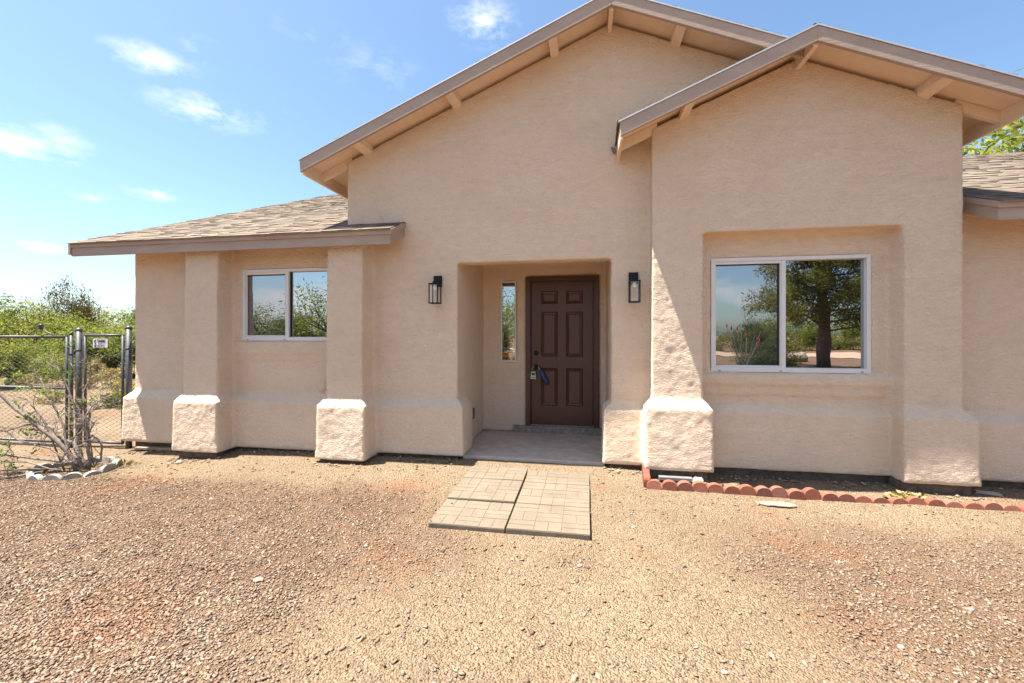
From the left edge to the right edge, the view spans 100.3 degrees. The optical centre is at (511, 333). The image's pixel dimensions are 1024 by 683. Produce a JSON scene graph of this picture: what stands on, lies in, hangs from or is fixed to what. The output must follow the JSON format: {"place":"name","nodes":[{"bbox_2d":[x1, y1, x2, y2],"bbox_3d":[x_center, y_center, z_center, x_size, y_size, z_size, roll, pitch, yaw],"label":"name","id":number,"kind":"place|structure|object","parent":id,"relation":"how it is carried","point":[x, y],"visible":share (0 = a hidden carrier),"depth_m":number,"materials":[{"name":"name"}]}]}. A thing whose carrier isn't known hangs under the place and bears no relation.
{"place":"outdoors","nodes":[
{"label":"outdoors","id":0,"kind":"place"},
{"bbox_2d":[0,368,1023,682],"bbox_3d":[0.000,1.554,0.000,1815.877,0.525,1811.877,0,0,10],"label":"ground","id":1,"kind":"structure","parent":0,"point":[764,634],"depth_m":2.73,"materials":[{"name":"brown gravel"}]},
{"bbox_2d":[0,292,37,348],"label":"olive tree","id":2,"kind":"object","parent":1,"relation":"on","point":[14,312],"visible":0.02,"depth_m":20.46,"materials":[{"name":"green plant"}]},
{"bbox_2d":[0,309,38,374],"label":"mesquite tree","id":3,"kind":"object","parent":1,"relation":"on","point":[2,330],"visible":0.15,"depth_m":17.33,"materials":[{"name":"green plant"}]},
{"bbox_2d":[2,359,47,385],"bbox_3d":[-15.375,1.329,13.378,0.974,1.112,1.218,0,0,-9],"label":"desert bush","id":4,"kind":"object","parent":1,"relation":"on","point":[25,380],"visible":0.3,"depth_m":13.31,"materials":[{"name":"grey plant"}]},
{"bbox_2d":[0,335,74,385],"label":"mesquite tree","id":5,"kind":"object","parent":1,"relation":"on","point":[6,351],"visible":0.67,"depth_m":12.68,"materials":[{"name":"green plant"}]},
{"bbox_2d":[31,382,64,404],"bbox_3d":[-10.655,1.443,9.877,0.783,0.715,0.626,0,0,20],"label":"desert bush","id":6,"kind":"object","parent":1,"relation":"on","point":[52,398],"visible":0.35,"depth_m":9.80,"materials":[{"name":"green plant"}]},
{"bbox_2d":[0,293,105,372],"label":"mesquite tree","id":7,"kind":"object","parent":1,"relation":"on","point":[9,330],"visible":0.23,"depth_m":16.83,"materials":[{"name":"green plant"}]},
{"bbox_2d":[0,307,118,347],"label":"mesquite tree","id":8,"kind":"object","parent":1,"relation":"on","point":[22,323],"visible":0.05,"depth_m":20.34,"materials":[{"name":"green plant"}]},
{"bbox_2d":[8,274,111,338],"bbox_3d":[-21.613,-0.111,20.968,2.543,6.024,3.785,0,0,7],"label":"dry tree","id":9,"kind":"object","parent":1,"relation":"on","point":[75,306],"visible":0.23,"depth_m":20.69,"materials":[{"name":"green plant"}]},
{"bbox_2d":[50,353,74,376],"bbox_3d":[-16.576,1.164,16.158,1.241,1.253,1.797,0,0,-33],"label":"desert bush","id":10,"kind":"object","parent":1,"relation":"on","point":[62,368],"visible":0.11,"depth_m":15.75,"materials":[{"name":"grey plant"}]},
{"bbox_2d":[0,337,135,477],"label":"bare shrub","id":11,"kind":"object","parent":1,"relation":"on","point":[80,463],"visible":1,"depth_m":4.95,"materials":[{"name":"grey plant"}]},
{"bbox_2d":[3,316,135,382],"bbox_3d":[-15.553,0.552,15.458,3.828,2.370,4.120,0,0,-34],"label":"mesquite tree","id":12,"kind":"object","parent":1,"relation":"on","point":[110,363],"visible":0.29,"depth_m":14.97,"materials":[{"name":"green plant"}]},
{"bbox_2d":[69,332,73,447],"bbox_3d":[-6.236,0.862,6.044,0.049,1.790,0.047,0,0,10],"label":"fence post","id":13,"kind":"object","parent":1,"relation":"on","point":[71,334],"visible":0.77,"depth_m":6.03,"materials":[{"name":"grey metal"}]},
{"bbox_2d":[0,324,68,442],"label":"drive gate","id":14,"kind":"structure","parent":13,"relation":"attached to","point":[65,372],"depth_m":6.11,"materials":[{"name":"metal"}]},
{"bbox_2d":[24,456,122,480],"bbox_3d":[-5.093,1.597,4.981,0.909,0.203,0.740,0,0,10],"label":"ring edging","id":15,"kind":"object","parent":1,"relation":"on","point":[112,464],"visible":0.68,"depth_m":4.83,"materials":[{"name":"white concrete"}]},
{"bbox_2d":[75,328,82,447],"bbox_3d":[-6.142,0.832,6.058,0.086,1.845,0.084,0,0,10],"label":"fence post","id":16,"kind":"object","parent":1,"relation":"on","point":[79,343],"visible":0.73,"depth_m":6.04,"materials":[{"name":"grey metal"}]},
{"bbox_2d":[29,305,134,370],"bbox_3d":[-17.725,0.417,18.864,5.296,3.462,4.873,0,0,-42],"label":"mesquite tree","id":17,"kind":"object","parent":1,"relation":"on","point":[104,316],"visible":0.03,"depth_m":18.74,"materials":[{"name":"green plant"}]},
{"bbox_2d":[60,364,108,389],"bbox_3d":[-12.527,1.364,12.532,1.132,1.033,0.904,0,0,22],"label":"desert bush","id":18,"kind":"object","parent":1,"relation":"on","point":[90,383],"visible":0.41,"depth_m":12.55,"materials":[{"name":"grey plant"}]},
{"bbox_2d":[87,385,120,409],"bbox_3d":[-8.669,1.411,9.290,0.899,0.626,0.621,0,0,0],"label":"desert bush","id":19,"kind":"object","parent":1,"relation":"on","point":[114,396],"visible":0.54,"depth_m":9.25,"materials":[{"name":"green plant"}]},
{"bbox_2d":[73,325,135,380],"bbox_3d":[-13.878,0.559,16.062,4.337,2.356,4.030,0,0,41],"label":"mesquite tree","id":20,"kind":"object","parent":1,"relation":"on","point":[119,341],"visible":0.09,"depth_m":15.02,"materials":[{"name":"green plant"}]},
{"bbox_2d":[88,356,133,380],"bbox_3d":[-13.694,1.319,14.630,1.306,1.192,1.043,0,0,-39],"label":"desert bush","id":21,"kind":"object","parent":1,"relation":"on","point":[107,373],"visible":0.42,"depth_m":14.44,"materials":[{"name":"grey plant"}]},
{"bbox_2d":[93,310,133,331],"bbox_3d":[-23.998,0.289,27.169,6.091,4.073,6.620,0,0,4],"label":"mesquite tree","id":22,"kind":"object","parent":1,"relation":"on","point":[122,325],"visible":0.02,"depth_m":26.07,"materials":[{"name":"green plant"}]},
{"bbox_2d":[99,368,135,391],"bbox_3d":[-10.612,1.384,11.623,0.835,0.953,1.044,0,0,-7],"label":"desert bush","id":23,"kind":"object","parent":1,"relation":"on","point":[110,384],"visible":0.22,"depth_m":11.51,"materials":[{"name":"grey plant"}]},
{"bbox_2d":[105,380,135,397],"bbox_3d":[-9.808,1.451,10.791,0.628,0.605,0.515,0,0,10],"label":"flowering bush","id":24,"kind":"object","parent":1,"relation":"on","point":[116,386],"visible":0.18,"depth_m":10.68,"materials":[{"name":"yellow plant"}]},
{"bbox_2d":[118,306,134,334],"bbox_3d":[-17.395,0.094,22.000,5.163,4.431,4.769,0,0,2],"label":"olive tree","id":25,"kind":"object","parent":1,"relation":"on","point":[129,318],"depth_m":20.69,"materials":[{"name":"green plant"}]},
{"bbox_2d":[116,459,137,467],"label":"leaf litter","id":26,"kind":"object","parent":1,"relation":"on","point":[129,463],"visible":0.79,"depth_m":5.12,"materials":[{"name":"beige plant"}]},
{"bbox_2d":[125,326,132,448],"bbox_3d":[-5.334,0.812,5.946,0.086,1.860,0.084,0,0,10],"label":"fence post","id":27,"kind":"object","parent":1,"relation":"on","point":[128,362],"visible":0.65,"depth_m":5.92,"materials":[{"name":"grey metal"}]},
{"bbox_2d":[84,333,124,444],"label":"gate","id":28,"kind":"structure","parent":27,"relation":"attached to","point":[122,366],"depth_m":5.97,"materials":[{"name":"metal"}]},
{"bbox_2d":[93,339,107,347],"bbox_3d":[-5.760,0.127,5.974,0.250,0.125,0.006,0,0,10],"label":"gate sign","id":29,"kind":"object","parent":28,"relation":"attached to","point":[100,343],"visible":1,"depth_m":5.97,"materials":[{"name":"white metal"}]},
{"bbox_2d":[100,460,202,484],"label":"leaf litter","id":30,"kind":"object","parent":1,"relation":"on","point":[167,465],"visible":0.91,"depth_m":4.83,"materials":[{"name":"beige plant"}]},
{"bbox_2d":[134,446,176,450],"bbox_3d":[-4.643,1.509,5.631,0.680,0.030,0.080,0,0,8],"label":"plank","id":31,"kind":"object","parent":1,"relation":"on","point":[153,448],"visible":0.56,"depth_m":5.62,"materials":[{"name":"brown wood"}]},
{"bbox_2d":[253,577,263,582],"bbox_3d":[-1.590,1.541,2.677,0.065,0.029,0.044,0,0,-13],"label":"stone","id":32,"kind":"object","parent":1,"relation":"on","point":[258,579],"visible":1,"depth_m":2.67,"materials":[{"name":"beige stone"}]},
{"bbox_2d":[329,462,431,471],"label":"leaf litter","id":33,"kind":"object","parent":1,"relation":"on","point":[381,468],"visible":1,"depth_m":4.69,"materials":[{"name":"brown plant"}]},
{"bbox_2d":[428,466,589,540],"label":"walkway","id":34,"kind":"structure","parent":1,"relation":"on","point":[543,503],"depth_m":3.77,"materials":[{"name":"beige concrete"}]},
{"bbox_2d":[66,0,1023,494],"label":"house","id":35,"kind":"structure","parent":1,"relation":"on","point":[812,236],"depth_m":4.63,"materials":[{"name":"paint"}]},
{"bbox_2d":[242,267,326,340],"bbox_3d":[-2.818,-0.370,5.430,1.315,0.910,0.093,0,0,10],"label":"window","id":36,"kind":"structure","parent":35,"relation":"in","point":[279,304],"depth_m":5.43,"materials":[{"name":"plastic"}]},
{"bbox_2d":[428,276,441,303],"bbox_3d":[-0.885,-0.517,4.973,0.116,0.335,0.193,0,0,10],"label":"wall lantern","id":37,"kind":"object","parent":35,"relation":"attached to","point":[437,282],"depth_m":4.93,"materials":[{"name":"black metal"}]},
{"bbox_2d":[532,281,592,424],"bbox_3d":[0.710,0.272,6.078,0.867,2.033,0.116,0,0,10],"label":"door","id":38,"kind":"structure","parent":35,"relation":"in","point":[562,312],"depth_m":6.09,"materials":[{"name":"paint"}]},
{"bbox_2d":[530,366,535,378],"bbox_3d":[0.306,0.550,6.110,0.083,0.190,0.047,0,0,10],"label":"key lockbox","id":39,"kind":"object","parent":38,"relation":"hanging from","point":[533,374],"visible":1,"depth_m":6.09,"materials":[{"name":"black metal"}]},
{"bbox_2d":[538,367,548,384],"bbox_3d":[0.429,0.586,6.088,0.204,0.284,0.068,0,0,10],"label":"electronic lockbox","id":40,"kind":"object","parent":38,"relation":"hanging from","point":[544,377],"visible":1,"depth_m":6.06,"materials":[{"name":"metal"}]},
{"bbox_2d":[628,272,640,302],"bbox_3d":[1.311,-0.502,4.586,0.116,0.335,0.193,0,0,10],"label":"wall lantern","id":41,"kind":"object","parent":35,"relation":"attached to","point":[633,281],"depth_m":4.54,"materials":[{"name":"black metal"}]},
{"bbox_2d":[710,254,870,373],"bbox_3d":[2.839,-0.200,4.413,1.490,1.190,0.093,0,0,10],"label":"window","id":42,"kind":"structure","parent":35,"relation":"in","point":[785,314],"depth_m":4.40,"materials":[{"name":"plastic"}]},
{"bbox_2d":[116,448,1023,501],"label":"soil clods","id":43,"kind":"object","parent":1,"relation":"on","point":[707,481],"visible":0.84,"depth_m":4.48,"materials":[{"name":"brown soil"}]},
{"bbox_2d":[658,475,692,481],"bbox_3d":[1.638,1.449,4.281,0.320,0.035,0.060,0,0,10],"label":"metal bar","id":44,"kind":"object","parent":1,"relation":"on","point":[673,478],"visible":1,"depth_m":4.26,"materials":[{"name":"silver metal"}]},
{"bbox_2d":[692,477,704,482],"bbox_3d":[1.833,1.453,4.205,0.109,0.094,0.084,0,0,10],"label":"stone","id":45,"kind":"object","parent":1,"relation":"on","point":[698,479],"visible":0.52,"depth_m":4.18,"materials":[{"name":"white stone"}]},
{"bbox_2d":[721,669,727,674],"bbox_3d":[0.976,1.553,1.960,0.032,0.018,0.022,0,0,10],"label":"pebble","id":46,"kind":"object","parent":1,"relation":"on","point":[724,672],"visible":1,"depth_m":1.95,"materials":[{"name":"white stone"}]},
{"bbox_2d":[756,501,796,506],"bbox_3d":[2.353,1.514,3.806,0.322,0.029,0.102,0,0,10],"label":"flat stone","id":47,"kind":"object","parent":1,"relation":"on","point":[776,503],"visible":1,"depth_m":3.79,"materials":[{"name":"beige stone"}]},
{"bbox_2d":[642,462,1023,511],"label":"brick edging","id":48,"kind":"object","parent":1,"relation":"on","point":[806,493],"visible":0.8,"depth_m":3.91,"materials":[{"name":"brick"}]},
{"bbox_2d":[881,489,933,499],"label":"leaf litter","id":49,"kind":"object","parent":1,"relation":"on","point":[901,494],"visible":0.84,"depth_m":3.85,"materials":[{"name":"beige plant"}]},
{"bbox_2d":[963,68,1023,155],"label":"tall tree","id":50,"kind":"object","parent":1,"relation":"on","point":[1015,138],"visible":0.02,"depth_m":15.09,"materials":[{"name":"green plant"}]},
{"bbox_2d":[0,0,1023,326],"label":"sky","id":51,"kind":"structure","parent":0,"point":[117,116],"materials":[{"name":"blue"}]},
{"bbox_2d":[116,511,977,667],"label":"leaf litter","id":52,"kind":"object","parent":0,"point":[547,612],"visible":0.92,"depth_m":2.46,"materials":[{"name":"brown plant"}]},
{"bbox_2d":[973,489,1002,496],"bbox_3d":[4.367,1.458,3.921,0.177,0.022,0.058,0,0,30],"label":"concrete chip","id":53,"kind":"object","parent":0,"point":[987,492],"visible":1,"depth_m":3.90,"materials":[{"name":"grey concrete"}]}
]}

